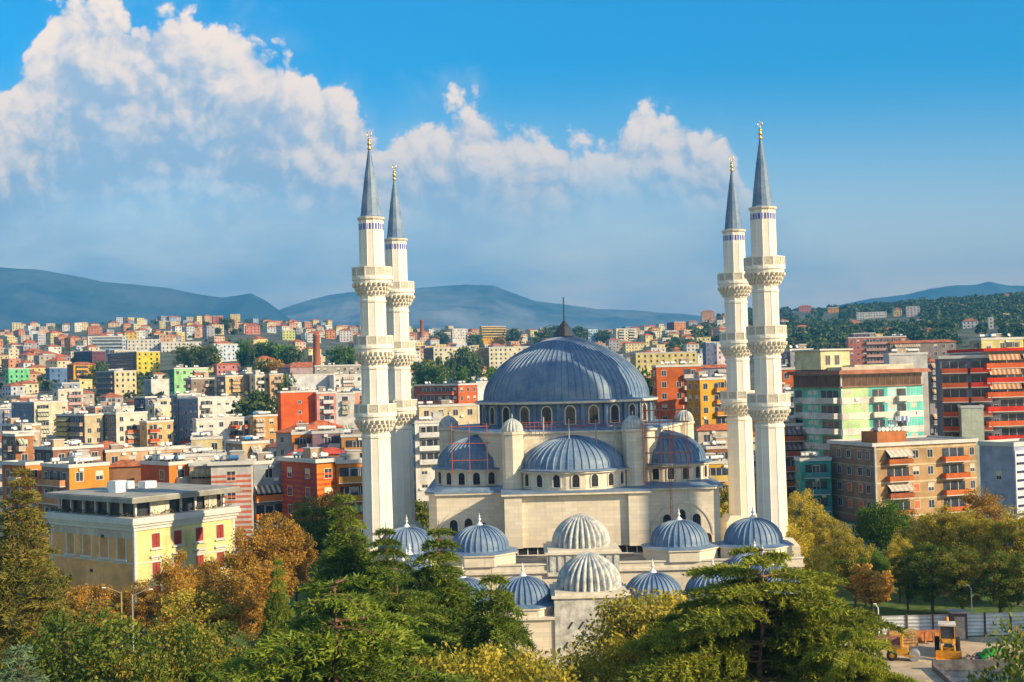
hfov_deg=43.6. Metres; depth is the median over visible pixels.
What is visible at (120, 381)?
apartment building
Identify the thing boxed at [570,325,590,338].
city tree
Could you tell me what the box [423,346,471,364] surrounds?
apartment building
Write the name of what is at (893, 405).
window
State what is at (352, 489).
window
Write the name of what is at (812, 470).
apartment building
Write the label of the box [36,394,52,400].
apartment building
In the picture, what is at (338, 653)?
cedar
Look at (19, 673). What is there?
conifer
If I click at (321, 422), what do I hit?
apartment building
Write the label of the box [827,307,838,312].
house
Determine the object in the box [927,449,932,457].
window
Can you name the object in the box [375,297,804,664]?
mosque
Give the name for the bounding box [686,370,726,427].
apartment building
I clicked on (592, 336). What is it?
apartment building
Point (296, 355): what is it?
city tree
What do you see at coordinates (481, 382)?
apartment building
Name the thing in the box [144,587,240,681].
plane tree
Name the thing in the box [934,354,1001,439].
apartment building
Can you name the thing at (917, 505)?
window
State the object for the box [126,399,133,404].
apartment building
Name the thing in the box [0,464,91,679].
conifer
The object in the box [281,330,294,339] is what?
house
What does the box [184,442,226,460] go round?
apartment building
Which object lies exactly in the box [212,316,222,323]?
house
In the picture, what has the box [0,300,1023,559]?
ground
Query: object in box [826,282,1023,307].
mountains
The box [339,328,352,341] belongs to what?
house
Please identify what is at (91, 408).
apartment building
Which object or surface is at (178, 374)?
apartment building
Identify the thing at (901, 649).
road roller
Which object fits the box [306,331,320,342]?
house
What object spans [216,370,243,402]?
apartment building
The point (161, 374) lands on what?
apartment building
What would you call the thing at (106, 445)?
house
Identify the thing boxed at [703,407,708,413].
window
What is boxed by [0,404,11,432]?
apartment building
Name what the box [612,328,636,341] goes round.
apartment building
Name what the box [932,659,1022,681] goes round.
concrete basin
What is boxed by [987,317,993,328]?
house
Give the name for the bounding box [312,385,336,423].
apartment building
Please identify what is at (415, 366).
city tree
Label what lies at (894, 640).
brick pallet
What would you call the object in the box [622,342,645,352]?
apartment building
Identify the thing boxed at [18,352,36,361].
apartment building
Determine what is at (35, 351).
house
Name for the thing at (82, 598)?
plane tree
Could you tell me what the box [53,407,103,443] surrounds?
apartment building
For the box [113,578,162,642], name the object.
plane tree
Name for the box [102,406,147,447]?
apartment building
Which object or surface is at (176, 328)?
apartment building
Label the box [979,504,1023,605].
plane tree
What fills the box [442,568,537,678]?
cedar
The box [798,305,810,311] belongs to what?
house
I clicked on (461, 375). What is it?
city tree
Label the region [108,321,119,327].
house
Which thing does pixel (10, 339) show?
house
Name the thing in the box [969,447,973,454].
window
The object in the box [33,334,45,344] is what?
apartment building
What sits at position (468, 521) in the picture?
window
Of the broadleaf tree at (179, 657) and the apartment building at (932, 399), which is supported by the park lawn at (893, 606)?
the broadleaf tree at (179, 657)
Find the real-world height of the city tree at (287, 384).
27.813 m
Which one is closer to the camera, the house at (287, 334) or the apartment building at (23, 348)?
the apartment building at (23, 348)
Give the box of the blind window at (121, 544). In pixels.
[114,538,127,561]
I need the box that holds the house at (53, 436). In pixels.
[46,432,55,441]
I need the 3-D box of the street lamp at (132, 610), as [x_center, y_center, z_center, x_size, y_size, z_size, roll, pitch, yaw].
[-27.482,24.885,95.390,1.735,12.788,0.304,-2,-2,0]
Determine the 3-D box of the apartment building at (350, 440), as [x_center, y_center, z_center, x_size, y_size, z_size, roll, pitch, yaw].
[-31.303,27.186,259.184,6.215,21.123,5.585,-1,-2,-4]
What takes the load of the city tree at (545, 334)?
on the ground at (166, 358)
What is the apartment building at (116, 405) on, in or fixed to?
on the ground at (166, 358)
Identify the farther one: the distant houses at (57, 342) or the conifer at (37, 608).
the distant houses at (57, 342)
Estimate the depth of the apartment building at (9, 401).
546.89 m
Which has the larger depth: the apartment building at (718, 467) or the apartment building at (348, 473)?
the apartment building at (718, 467)
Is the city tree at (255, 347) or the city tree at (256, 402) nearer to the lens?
the city tree at (256, 402)
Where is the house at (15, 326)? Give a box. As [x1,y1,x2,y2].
[11,323,20,330]
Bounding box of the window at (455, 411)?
[453,409,457,415]
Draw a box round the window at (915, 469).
[912,466,919,474]
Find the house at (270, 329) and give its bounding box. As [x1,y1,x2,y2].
[266,325,275,332]
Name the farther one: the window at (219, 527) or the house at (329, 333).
the house at (329, 333)
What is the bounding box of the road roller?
[886,631,919,661]
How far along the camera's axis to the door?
129.60 m
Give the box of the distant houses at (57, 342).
[0,294,1023,393]
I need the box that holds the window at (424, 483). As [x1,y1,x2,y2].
[422,481,427,487]
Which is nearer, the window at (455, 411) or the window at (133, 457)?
the window at (133, 457)
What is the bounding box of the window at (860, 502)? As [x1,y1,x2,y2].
[859,500,863,509]
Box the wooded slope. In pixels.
[662,313,724,351]
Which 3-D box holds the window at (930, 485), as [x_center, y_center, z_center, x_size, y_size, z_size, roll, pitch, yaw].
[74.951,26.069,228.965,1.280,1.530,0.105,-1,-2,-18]
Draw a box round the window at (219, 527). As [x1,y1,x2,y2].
[215,523,226,540]
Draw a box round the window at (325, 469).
[324,468,331,478]
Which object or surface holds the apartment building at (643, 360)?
on the ground at (166, 358)
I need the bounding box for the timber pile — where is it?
[886,629,917,645]
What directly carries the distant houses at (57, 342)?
on the ground at (166, 358)
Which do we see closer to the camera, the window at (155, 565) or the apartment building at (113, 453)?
the window at (155, 565)
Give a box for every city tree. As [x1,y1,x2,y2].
[86,364,104,386]
[95,360,109,370]
[171,346,187,365]
[176,344,196,367]
[188,344,223,367]
[202,322,213,325]
[215,317,234,332]
[215,327,221,335]
[227,389,277,427]
[229,328,240,334]
[235,338,250,369]
[247,341,267,365]
[252,357,271,373]
[253,340,274,357]
[264,359,284,373]
[268,343,296,370]
[272,372,298,409]
[277,345,305,364]
[328,345,356,364]
[410,358,434,387]
[415,499,429,530]
[418,363,452,384]
[429,330,451,343]
[433,355,443,366]
[444,357,456,376]
[445,345,482,371]
[452,366,475,382]
[460,351,486,379]
[466,333,483,346]
[478,365,496,380]
[503,328,524,343]
[529,328,554,343]
[540,325,554,337]
[551,325,559,336]
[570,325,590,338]
[595,329,611,342]
[637,367,652,395]
[643,331,655,339]
[719,485,755,511]
[720,501,728,529]
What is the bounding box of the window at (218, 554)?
[216,551,224,568]
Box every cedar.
[193,572,481,681]
[292,493,377,675]
[322,565,465,681]
[338,522,420,632]
[390,521,495,653]
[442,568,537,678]
[610,544,923,681]
[798,624,918,681]
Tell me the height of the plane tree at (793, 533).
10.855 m
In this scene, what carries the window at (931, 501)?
in the apartment building at (921, 475)
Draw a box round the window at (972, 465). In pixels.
[970,463,974,471]
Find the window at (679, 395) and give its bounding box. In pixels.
[677,393,681,398]
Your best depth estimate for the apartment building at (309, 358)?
845.88 m
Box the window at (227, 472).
[226,471,235,480]
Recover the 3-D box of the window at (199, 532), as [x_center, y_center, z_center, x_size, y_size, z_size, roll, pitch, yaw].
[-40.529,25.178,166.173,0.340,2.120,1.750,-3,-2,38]
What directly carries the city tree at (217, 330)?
on the ground at (166, 358)
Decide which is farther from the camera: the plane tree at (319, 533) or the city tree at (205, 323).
the city tree at (205, 323)
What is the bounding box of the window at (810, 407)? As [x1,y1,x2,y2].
[808,405,812,412]
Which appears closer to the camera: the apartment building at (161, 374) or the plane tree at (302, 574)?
the plane tree at (302, 574)
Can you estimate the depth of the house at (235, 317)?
2004.57 m
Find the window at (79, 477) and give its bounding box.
[75,472,83,481]
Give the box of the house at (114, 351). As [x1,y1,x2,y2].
[109,350,127,352]
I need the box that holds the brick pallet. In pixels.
[874,635,899,648]
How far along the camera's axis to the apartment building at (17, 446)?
276.08 m
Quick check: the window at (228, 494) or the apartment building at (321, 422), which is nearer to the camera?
the window at (228, 494)
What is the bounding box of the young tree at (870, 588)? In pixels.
[844,562,896,610]
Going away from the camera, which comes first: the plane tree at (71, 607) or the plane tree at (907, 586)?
the plane tree at (71, 607)
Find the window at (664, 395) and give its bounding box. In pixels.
[662,393,666,398]
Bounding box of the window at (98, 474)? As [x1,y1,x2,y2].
[95,470,102,479]
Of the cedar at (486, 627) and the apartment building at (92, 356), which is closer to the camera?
the cedar at (486, 627)
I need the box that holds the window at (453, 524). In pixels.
[449,519,458,536]
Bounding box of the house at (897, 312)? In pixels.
[893,308,901,316]
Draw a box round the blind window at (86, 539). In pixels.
[80,535,92,557]
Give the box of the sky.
[0,0,1023,316]
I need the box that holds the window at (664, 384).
[661,382,666,387]
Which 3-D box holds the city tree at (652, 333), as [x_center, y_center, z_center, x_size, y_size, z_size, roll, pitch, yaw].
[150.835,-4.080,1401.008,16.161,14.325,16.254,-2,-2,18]
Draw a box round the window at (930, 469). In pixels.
[927,466,933,473]
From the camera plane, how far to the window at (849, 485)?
232.68 m
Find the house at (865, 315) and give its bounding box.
[856,311,886,319]
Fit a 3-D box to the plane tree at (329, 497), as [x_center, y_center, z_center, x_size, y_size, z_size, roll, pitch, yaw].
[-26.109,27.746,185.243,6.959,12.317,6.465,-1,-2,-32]
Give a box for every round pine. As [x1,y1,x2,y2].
[827,558,846,594]
[835,546,891,605]
[850,497,918,558]
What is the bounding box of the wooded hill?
[747,291,1023,355]
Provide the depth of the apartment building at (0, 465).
350.49 m
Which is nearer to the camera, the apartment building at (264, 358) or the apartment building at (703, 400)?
the apartment building at (703, 400)
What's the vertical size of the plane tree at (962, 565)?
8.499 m
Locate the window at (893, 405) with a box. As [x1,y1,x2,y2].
[890,403,895,410]
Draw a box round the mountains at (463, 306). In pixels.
[279,285,715,332]
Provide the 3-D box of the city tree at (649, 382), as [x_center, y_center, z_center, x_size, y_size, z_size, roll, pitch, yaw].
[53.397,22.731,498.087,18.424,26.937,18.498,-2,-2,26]
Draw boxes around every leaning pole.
[595,419,596,443]
[614,422,616,455]
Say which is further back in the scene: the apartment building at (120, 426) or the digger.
the apartment building at (120, 426)
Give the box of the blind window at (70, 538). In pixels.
[64,533,76,555]
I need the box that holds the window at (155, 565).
[151,561,160,580]
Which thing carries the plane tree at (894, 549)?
on the park lawn at (893, 606)
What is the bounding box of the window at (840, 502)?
[838,497,842,505]
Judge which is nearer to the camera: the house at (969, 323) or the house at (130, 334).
the house at (969, 323)
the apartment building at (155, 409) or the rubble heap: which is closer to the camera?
the rubble heap
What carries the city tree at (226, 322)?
on the ground at (166, 358)
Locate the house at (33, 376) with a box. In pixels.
[30,370,41,381]
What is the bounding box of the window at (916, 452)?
[912,449,918,457]
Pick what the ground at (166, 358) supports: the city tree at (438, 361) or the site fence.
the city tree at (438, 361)
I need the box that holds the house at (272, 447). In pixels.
[268,442,275,457]
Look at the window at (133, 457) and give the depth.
263.98 m
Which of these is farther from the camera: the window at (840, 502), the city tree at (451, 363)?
the city tree at (451, 363)
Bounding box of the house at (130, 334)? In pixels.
[123,330,136,339]
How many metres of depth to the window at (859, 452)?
229.52 m
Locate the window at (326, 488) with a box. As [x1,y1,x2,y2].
[325,487,332,493]
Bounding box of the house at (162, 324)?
[159,321,168,328]
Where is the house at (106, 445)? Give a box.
[97,441,131,448]
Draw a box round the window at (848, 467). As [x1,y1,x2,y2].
[847,466,850,474]
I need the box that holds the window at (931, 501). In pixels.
[928,499,934,507]
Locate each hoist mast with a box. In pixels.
[641,399,645,479]
[667,408,672,519]
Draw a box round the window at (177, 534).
[172,529,184,546]
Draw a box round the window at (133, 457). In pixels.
[129,455,135,460]
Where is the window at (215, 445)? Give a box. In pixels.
[211,442,217,449]
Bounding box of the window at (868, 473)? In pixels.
[866,468,870,476]
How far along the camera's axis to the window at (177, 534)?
163.43 m
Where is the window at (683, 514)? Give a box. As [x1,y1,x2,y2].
[676,508,686,519]
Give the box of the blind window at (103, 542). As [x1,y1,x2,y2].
[97,536,109,559]
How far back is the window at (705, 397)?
325.26 m
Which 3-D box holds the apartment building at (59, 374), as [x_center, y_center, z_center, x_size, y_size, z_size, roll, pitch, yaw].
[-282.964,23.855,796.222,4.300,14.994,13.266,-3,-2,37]
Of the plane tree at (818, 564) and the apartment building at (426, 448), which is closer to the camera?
the plane tree at (818, 564)
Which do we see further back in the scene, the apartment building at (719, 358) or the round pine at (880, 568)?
the apartment building at (719, 358)
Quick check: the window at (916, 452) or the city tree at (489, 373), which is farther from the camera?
the city tree at (489, 373)
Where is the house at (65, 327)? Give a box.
[61,323,69,331]
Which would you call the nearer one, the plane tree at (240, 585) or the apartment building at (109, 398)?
the plane tree at (240, 585)
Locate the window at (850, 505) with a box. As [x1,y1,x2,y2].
[848,499,852,507]
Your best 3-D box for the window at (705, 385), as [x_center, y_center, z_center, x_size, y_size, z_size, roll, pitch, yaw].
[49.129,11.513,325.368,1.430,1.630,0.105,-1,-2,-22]
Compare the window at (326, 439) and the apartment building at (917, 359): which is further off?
the apartment building at (917, 359)
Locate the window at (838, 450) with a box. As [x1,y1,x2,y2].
[836,448,840,456]
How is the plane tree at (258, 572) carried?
on the park lawn at (893, 606)
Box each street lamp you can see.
[101,587,122,647]
[132,588,152,650]
[966,585,972,612]
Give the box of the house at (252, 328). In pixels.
[245,323,259,334]
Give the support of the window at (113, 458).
in the apartment building at (113, 453)
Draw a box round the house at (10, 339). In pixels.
[2,336,14,344]
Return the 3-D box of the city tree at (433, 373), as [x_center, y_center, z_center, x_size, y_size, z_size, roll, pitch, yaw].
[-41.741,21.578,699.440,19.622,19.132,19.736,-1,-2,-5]
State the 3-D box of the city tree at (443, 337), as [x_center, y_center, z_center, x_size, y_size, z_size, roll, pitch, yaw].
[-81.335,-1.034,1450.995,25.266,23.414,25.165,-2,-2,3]
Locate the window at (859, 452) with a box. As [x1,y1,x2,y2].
[857,450,861,458]
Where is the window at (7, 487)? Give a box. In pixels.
[6,486,9,495]
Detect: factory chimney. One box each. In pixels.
[312,333,320,364]
[420,320,423,337]
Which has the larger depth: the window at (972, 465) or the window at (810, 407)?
the window at (810, 407)
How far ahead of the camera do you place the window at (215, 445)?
290.71 m
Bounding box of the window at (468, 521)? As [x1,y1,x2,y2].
[463,517,473,527]
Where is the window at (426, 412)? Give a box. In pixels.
[424,410,428,416]
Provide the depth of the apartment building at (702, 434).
254.89 m
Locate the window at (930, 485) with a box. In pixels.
[928,482,933,490]
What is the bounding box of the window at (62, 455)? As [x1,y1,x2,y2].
[58,453,64,460]
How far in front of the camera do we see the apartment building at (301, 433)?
264.99 m
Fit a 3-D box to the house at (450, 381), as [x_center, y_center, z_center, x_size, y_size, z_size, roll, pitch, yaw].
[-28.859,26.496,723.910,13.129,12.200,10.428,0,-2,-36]
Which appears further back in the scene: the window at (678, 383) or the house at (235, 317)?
the house at (235, 317)
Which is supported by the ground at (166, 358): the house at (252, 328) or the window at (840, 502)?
the house at (252, 328)
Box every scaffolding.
[449,422,489,473]
[643,402,690,483]
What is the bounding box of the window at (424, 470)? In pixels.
[421,467,427,474]
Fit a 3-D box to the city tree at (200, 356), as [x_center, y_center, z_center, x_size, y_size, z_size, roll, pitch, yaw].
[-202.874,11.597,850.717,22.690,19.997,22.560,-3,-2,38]
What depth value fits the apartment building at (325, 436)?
261.76 m
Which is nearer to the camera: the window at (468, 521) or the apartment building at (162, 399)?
the window at (468, 521)
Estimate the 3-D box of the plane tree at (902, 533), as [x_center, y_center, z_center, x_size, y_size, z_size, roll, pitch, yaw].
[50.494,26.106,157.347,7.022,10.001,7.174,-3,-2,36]
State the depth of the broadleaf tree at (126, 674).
85.07 m
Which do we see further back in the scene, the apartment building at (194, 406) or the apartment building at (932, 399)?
the apartment building at (194, 406)
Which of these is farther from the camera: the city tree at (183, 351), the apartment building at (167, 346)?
the apartment building at (167, 346)
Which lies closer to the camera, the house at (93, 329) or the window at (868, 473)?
the window at (868, 473)
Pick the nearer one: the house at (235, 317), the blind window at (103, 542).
the blind window at (103, 542)
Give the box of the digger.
[934,617,961,659]
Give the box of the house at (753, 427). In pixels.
[752,421,754,431]
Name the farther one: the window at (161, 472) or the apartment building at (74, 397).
the apartment building at (74, 397)
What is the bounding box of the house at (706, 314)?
[701,310,713,322]
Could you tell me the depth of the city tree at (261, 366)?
699.56 m
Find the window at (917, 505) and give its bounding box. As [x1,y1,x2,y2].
[914,500,920,508]
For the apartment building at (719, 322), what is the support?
on the ground at (166, 358)
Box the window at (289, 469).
[287,467,291,476]
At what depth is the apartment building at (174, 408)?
440.14 m
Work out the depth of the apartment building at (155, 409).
431.31 m
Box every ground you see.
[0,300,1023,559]
[858,636,1022,681]
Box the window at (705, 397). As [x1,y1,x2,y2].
[703,395,707,401]
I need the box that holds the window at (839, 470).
[837,465,841,473]
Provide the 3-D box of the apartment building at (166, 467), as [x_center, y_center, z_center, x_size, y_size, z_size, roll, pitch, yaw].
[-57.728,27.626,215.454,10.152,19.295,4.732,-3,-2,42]
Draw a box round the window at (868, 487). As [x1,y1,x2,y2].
[866,485,870,493]
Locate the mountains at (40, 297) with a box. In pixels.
[0,267,289,329]
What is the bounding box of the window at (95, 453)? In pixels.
[91,451,97,455]
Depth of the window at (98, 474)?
217.36 m
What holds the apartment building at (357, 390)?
on the ground at (166, 358)
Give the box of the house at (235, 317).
[230,314,239,321]
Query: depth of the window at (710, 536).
151.15 m
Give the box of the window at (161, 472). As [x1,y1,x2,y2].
[159,470,163,479]
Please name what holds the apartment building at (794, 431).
on the ground at (166, 358)
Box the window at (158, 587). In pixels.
[151,585,160,604]
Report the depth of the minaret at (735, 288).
172.42 m
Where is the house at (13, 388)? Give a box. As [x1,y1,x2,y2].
[2,382,25,396]
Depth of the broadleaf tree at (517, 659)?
73.38 m
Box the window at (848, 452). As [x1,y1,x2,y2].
[846,449,850,457]
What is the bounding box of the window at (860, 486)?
[858,484,862,492]
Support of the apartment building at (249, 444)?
on the ground at (166, 358)
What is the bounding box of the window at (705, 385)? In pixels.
[703,383,707,389]
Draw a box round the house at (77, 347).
[73,346,84,348]
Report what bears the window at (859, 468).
in the apartment building at (921, 475)
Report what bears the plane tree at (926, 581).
on the park lawn at (893, 606)
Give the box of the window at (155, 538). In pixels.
[150,532,162,550]
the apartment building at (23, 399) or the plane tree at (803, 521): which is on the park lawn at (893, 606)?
the plane tree at (803, 521)
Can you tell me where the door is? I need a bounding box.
[954,617,964,638]
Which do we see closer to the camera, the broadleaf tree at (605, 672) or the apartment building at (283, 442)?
the broadleaf tree at (605, 672)
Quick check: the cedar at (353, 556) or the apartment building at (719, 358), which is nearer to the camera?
the cedar at (353, 556)
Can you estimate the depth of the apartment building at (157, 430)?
402.16 m
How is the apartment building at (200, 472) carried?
on the ground at (166, 358)
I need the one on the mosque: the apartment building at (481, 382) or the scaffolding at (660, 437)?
the scaffolding at (660, 437)
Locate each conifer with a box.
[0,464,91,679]
[0,546,77,681]
[0,642,51,681]
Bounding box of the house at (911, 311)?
[905,306,919,316]
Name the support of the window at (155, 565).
in the villa
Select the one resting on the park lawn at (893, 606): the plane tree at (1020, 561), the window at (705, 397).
the plane tree at (1020, 561)
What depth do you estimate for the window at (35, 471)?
222.89 m
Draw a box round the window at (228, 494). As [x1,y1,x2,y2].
[227,492,235,499]
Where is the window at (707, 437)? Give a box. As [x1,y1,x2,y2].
[703,434,710,441]
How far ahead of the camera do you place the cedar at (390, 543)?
107.03 m
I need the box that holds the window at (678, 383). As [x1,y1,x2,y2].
[676,381,681,386]
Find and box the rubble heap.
[966,646,1018,658]
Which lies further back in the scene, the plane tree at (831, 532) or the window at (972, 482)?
the window at (972, 482)
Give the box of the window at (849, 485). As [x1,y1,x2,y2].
[847,482,851,490]
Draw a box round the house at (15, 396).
[5,394,37,400]
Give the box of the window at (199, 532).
[194,526,205,543]
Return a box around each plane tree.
[56,588,94,620]
[64,584,127,648]
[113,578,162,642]
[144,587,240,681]
[150,549,199,640]
[179,556,227,607]
[179,565,265,652]
[217,557,295,644]
[218,522,275,592]
[236,510,313,598]
[282,495,342,583]
[282,531,318,607]
[308,490,358,546]
[786,519,815,579]
[787,488,828,567]
[803,545,837,597]
[806,512,853,583]
[831,532,877,605]
[879,533,913,601]
[887,546,924,611]
[892,512,945,575]
[896,541,960,613]
[913,501,969,573]
[931,542,993,608]
[939,508,992,595]
[955,514,1021,600]
[959,485,1010,549]
[968,550,1023,612]
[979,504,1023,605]
[994,552,1023,604]
[1002,518,1023,569]
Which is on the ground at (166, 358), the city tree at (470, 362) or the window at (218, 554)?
the city tree at (470, 362)
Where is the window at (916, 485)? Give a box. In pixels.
[913,483,919,491]
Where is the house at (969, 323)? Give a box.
[961,318,977,328]
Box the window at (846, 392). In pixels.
[844,390,851,397]
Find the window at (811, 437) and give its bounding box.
[809,435,813,442]
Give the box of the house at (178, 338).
[173,335,181,341]
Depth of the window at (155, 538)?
160.74 m
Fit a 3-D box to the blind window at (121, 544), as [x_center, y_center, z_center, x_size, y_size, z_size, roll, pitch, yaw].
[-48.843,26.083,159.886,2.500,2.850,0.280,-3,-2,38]
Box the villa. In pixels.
[30,480,241,607]
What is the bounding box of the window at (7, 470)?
[6,469,9,477]
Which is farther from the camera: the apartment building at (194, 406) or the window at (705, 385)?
the apartment building at (194, 406)
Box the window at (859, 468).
[858,467,862,475]
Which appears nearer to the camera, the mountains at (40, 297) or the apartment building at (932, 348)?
the apartment building at (932, 348)
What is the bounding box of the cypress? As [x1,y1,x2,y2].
[257,555,298,680]
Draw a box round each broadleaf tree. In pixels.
[0,600,181,681]
[105,650,187,681]
[116,615,251,681]
[402,641,517,681]
[441,637,571,681]
[463,646,598,681]
[553,631,663,681]
[561,588,691,671]
[586,588,706,665]
[962,612,1023,681]
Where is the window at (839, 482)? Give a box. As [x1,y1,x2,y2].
[838,481,841,489]
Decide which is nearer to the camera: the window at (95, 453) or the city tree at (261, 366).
the window at (95, 453)
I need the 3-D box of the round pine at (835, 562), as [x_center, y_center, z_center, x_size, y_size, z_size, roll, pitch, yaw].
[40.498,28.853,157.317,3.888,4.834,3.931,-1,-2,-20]
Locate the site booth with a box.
[947,609,968,639]
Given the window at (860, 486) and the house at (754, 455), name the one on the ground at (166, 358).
the house at (754, 455)
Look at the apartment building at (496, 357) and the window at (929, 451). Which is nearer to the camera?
the window at (929, 451)
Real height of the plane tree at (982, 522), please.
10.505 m
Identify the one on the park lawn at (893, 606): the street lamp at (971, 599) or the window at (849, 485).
the street lamp at (971, 599)
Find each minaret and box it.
[352,132,396,551]
[384,165,422,528]
[717,156,756,540]
[743,122,800,555]
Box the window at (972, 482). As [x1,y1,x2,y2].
[970,480,975,488]
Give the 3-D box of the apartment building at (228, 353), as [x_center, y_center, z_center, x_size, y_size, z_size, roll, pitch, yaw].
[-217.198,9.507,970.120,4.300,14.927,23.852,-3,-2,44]
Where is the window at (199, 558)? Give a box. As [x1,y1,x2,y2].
[196,554,203,570]
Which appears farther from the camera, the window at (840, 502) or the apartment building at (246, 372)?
the apartment building at (246, 372)
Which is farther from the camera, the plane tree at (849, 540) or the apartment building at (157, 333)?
the apartment building at (157, 333)
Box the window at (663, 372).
[661,370,666,375]
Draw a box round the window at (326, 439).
[324,437,330,444]
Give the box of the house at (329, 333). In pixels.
[325,329,335,338]
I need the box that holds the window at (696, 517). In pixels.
[691,512,701,526]
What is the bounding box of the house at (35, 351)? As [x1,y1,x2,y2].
[28,349,42,353]
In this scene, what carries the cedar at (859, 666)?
on the park lawn at (893, 606)
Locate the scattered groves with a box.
[0,316,719,405]
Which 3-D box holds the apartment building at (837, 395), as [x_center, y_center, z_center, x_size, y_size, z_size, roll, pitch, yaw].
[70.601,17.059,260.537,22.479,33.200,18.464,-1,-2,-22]
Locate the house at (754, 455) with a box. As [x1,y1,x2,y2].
[753,432,755,470]
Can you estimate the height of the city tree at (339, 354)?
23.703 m
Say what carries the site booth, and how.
on the park lawn at (893, 606)
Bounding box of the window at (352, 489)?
[350,487,358,494]
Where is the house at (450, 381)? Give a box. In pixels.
[446,377,474,383]
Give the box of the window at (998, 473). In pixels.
[996,471,1001,479]
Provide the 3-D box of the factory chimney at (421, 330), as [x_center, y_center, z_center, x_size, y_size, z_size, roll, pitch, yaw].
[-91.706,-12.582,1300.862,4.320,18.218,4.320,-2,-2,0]
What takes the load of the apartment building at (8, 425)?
on the ground at (166, 358)
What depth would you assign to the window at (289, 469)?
211.03 m
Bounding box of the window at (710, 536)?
[706,531,712,541]
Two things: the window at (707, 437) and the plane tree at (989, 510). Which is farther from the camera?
the window at (707, 437)
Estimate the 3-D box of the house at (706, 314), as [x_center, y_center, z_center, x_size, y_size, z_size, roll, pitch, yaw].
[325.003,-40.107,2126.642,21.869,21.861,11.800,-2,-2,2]
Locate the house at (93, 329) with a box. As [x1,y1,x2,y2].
[87,325,101,334]
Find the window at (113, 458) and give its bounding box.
[111,456,117,463]
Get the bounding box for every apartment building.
[0,399,19,406]
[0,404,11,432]
[0,422,39,500]
[0,441,1,488]
[1,415,41,445]
[1,432,33,460]
[1,460,42,546]
[4,368,29,384]
[11,395,67,442]
[16,397,43,401]
[17,345,31,354]
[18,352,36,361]
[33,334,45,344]
[33,435,103,462]
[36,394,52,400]
[38,449,109,552]
[45,367,66,387]
[51,382,79,394]
[52,386,83,409]
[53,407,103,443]
[63,449,100,460]
[67,362,95,388]
[73,350,105,363]
[83,390,94,405]
[85,401,105,412]
[86,336,125,349]
[96,367,136,398]
[98,392,124,405]
[102,402,133,411]
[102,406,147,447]
[103,442,190,463]
[107,351,159,374]
[109,459,140,483]
[126,339,160,351]
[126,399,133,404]
[134,396,155,420]
[139,414,173,446]
[139,447,192,483]
[144,376,168,397]
[147,402,169,419]
[150,372,165,378]
[151,332,163,338]
[152,393,170,419]
[160,341,201,351]
[168,364,207,397]
[170,391,200,445]
[171,325,184,331]
[178,391,239,444]
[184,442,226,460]
[185,373,214,396]
[188,461,210,484]
[190,427,222,449]
[192,411,249,449]
[207,448,256,552]
[210,344,238,361]
[213,363,240,374]
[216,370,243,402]
[225,430,268,458]
[240,367,251,399]
[249,370,268,400]
[249,411,277,443]
[250,448,283,548]
[253,356,274,369]
[268,370,283,406]
[274,424,317,457]
[277,384,317,430]
[277,445,342,553]
[278,362,312,385]
[286,447,344,456]
[288,374,334,390]
[291,421,312,450]
[307,355,322,364]
[307,420,343,448]
[309,420,344,429]
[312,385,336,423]
[313,361,360,374]
[328,371,360,390]
[330,387,354,431]
[335,449,362,544]
[340,425,361,457]
[349,386,361,426]
[409,334,414,339]
[412,412,442,501]
[414,379,477,423]
[415,342,422,345]
[416,396,477,424]
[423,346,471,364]
[450,329,467,343]
[470,377,487,423]
[478,346,529,368]
[479,326,505,346]
[586,329,597,341]
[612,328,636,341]
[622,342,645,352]
[630,351,696,375]
[651,357,700,418]
[667,322,685,333]
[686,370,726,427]
[694,424,726,444]
[701,364,725,376]
[701,434,727,458]
[702,342,714,364]
[705,453,727,510]
[713,327,724,336]
[713,344,725,364]
[714,320,724,325]
[781,360,794,390]
[782,341,812,370]
[782,387,793,416]
[783,417,805,504]
[785,343,931,456]
[794,446,832,519]
[827,426,977,521]
[846,333,906,364]
[851,332,875,336]
[883,344,929,434]
[886,339,956,358]
[927,357,937,435]
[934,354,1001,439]
[947,347,1023,439]
[957,404,984,500]
[969,330,1023,348]
[978,438,1023,549]
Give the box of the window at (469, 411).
[467,409,472,414]
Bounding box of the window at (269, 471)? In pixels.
[264,468,272,477]
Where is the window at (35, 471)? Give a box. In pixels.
[30,469,37,477]
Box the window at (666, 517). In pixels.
[662,513,671,522]
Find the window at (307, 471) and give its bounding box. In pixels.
[305,468,309,478]
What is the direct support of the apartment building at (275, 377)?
on the ground at (166, 358)
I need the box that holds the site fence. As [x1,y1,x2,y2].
[880,611,1023,635]
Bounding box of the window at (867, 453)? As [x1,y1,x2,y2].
[865,451,869,459]
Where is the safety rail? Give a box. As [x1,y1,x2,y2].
[525,420,622,430]
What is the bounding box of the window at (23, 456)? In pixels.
[21,454,27,459]
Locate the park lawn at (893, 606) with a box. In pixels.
[9,544,1023,681]
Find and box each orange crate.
[916,630,933,642]
[932,629,938,635]
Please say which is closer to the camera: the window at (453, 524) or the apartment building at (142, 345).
the window at (453, 524)
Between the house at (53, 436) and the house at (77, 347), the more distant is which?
the house at (77, 347)
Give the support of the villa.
on the park lawn at (893, 606)
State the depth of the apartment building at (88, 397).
596.87 m
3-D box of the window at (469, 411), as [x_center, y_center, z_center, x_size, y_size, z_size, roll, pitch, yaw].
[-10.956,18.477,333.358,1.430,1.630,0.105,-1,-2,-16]

